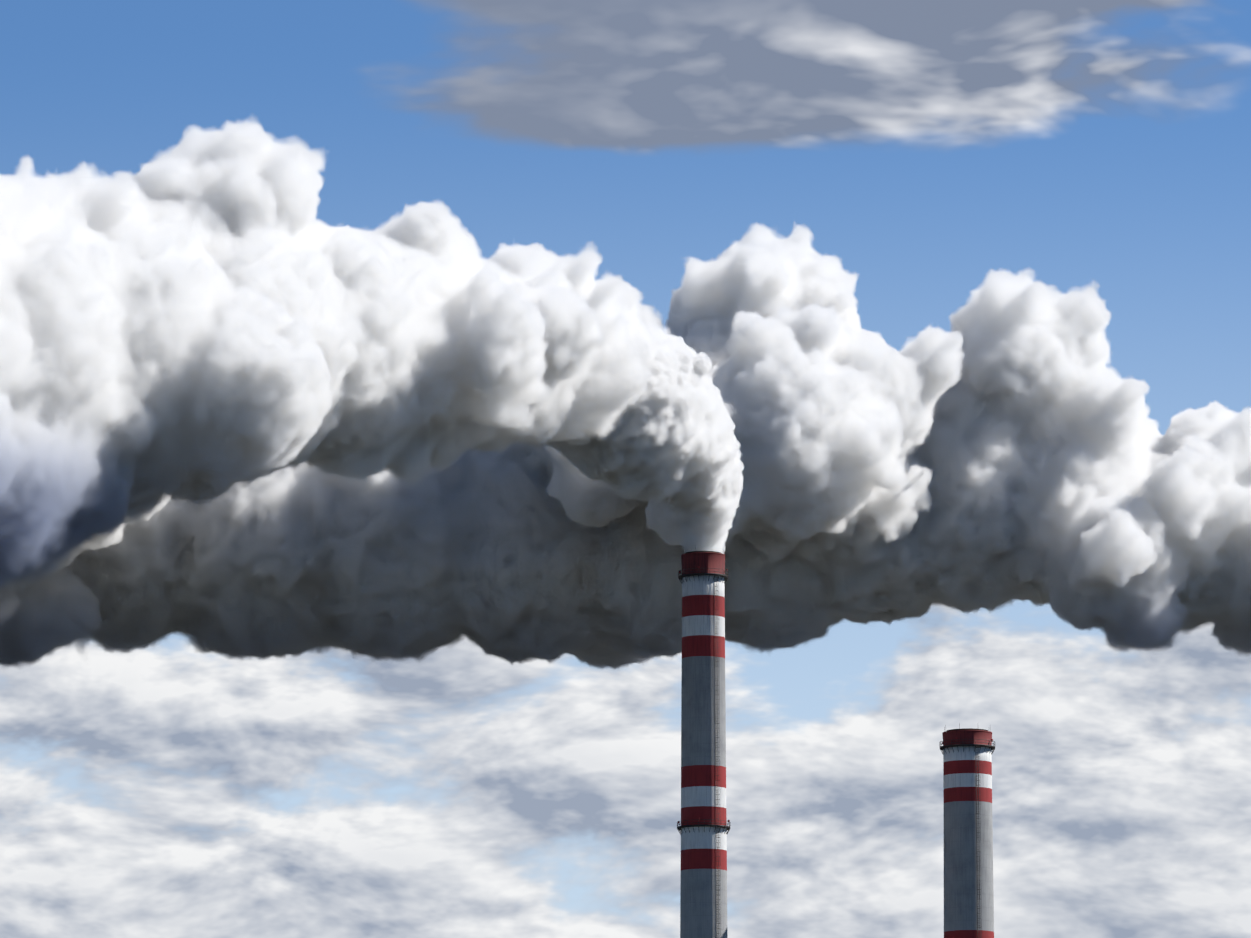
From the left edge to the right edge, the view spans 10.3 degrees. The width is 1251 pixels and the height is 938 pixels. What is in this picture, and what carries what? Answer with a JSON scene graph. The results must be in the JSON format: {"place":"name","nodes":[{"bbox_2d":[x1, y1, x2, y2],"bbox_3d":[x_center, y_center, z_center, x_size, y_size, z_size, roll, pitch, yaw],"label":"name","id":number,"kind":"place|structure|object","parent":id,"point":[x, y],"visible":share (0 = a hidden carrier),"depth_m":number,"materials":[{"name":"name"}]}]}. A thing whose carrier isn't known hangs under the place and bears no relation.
{"place":"outdoors","nodes":[
{"label":"outdoors","id":0,"kind":"place"},
{"bbox_2d":[0,0,1250,937],"label":"sky","id":1,"kind":"structure","parent":0,"point":[378,379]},
{"bbox_2d":[677,545,729,937],"bbox_3d":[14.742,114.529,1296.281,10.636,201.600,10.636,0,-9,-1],"label":"chimney","id":2,"kind":"object","parent":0,"point":[703,827],"visible":1,"depth_m":1302.99,"materials":[{"name":"concrete"}]},
{"bbox_2d":[939,723,994,937],"bbox_3d":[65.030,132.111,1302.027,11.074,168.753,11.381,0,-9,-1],"label":"chimney","id":3,"kind":"object","parent":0,"point":[968,844],"visible":1,"depth_m":1308.78,"materials":[{"name":"concrete"}]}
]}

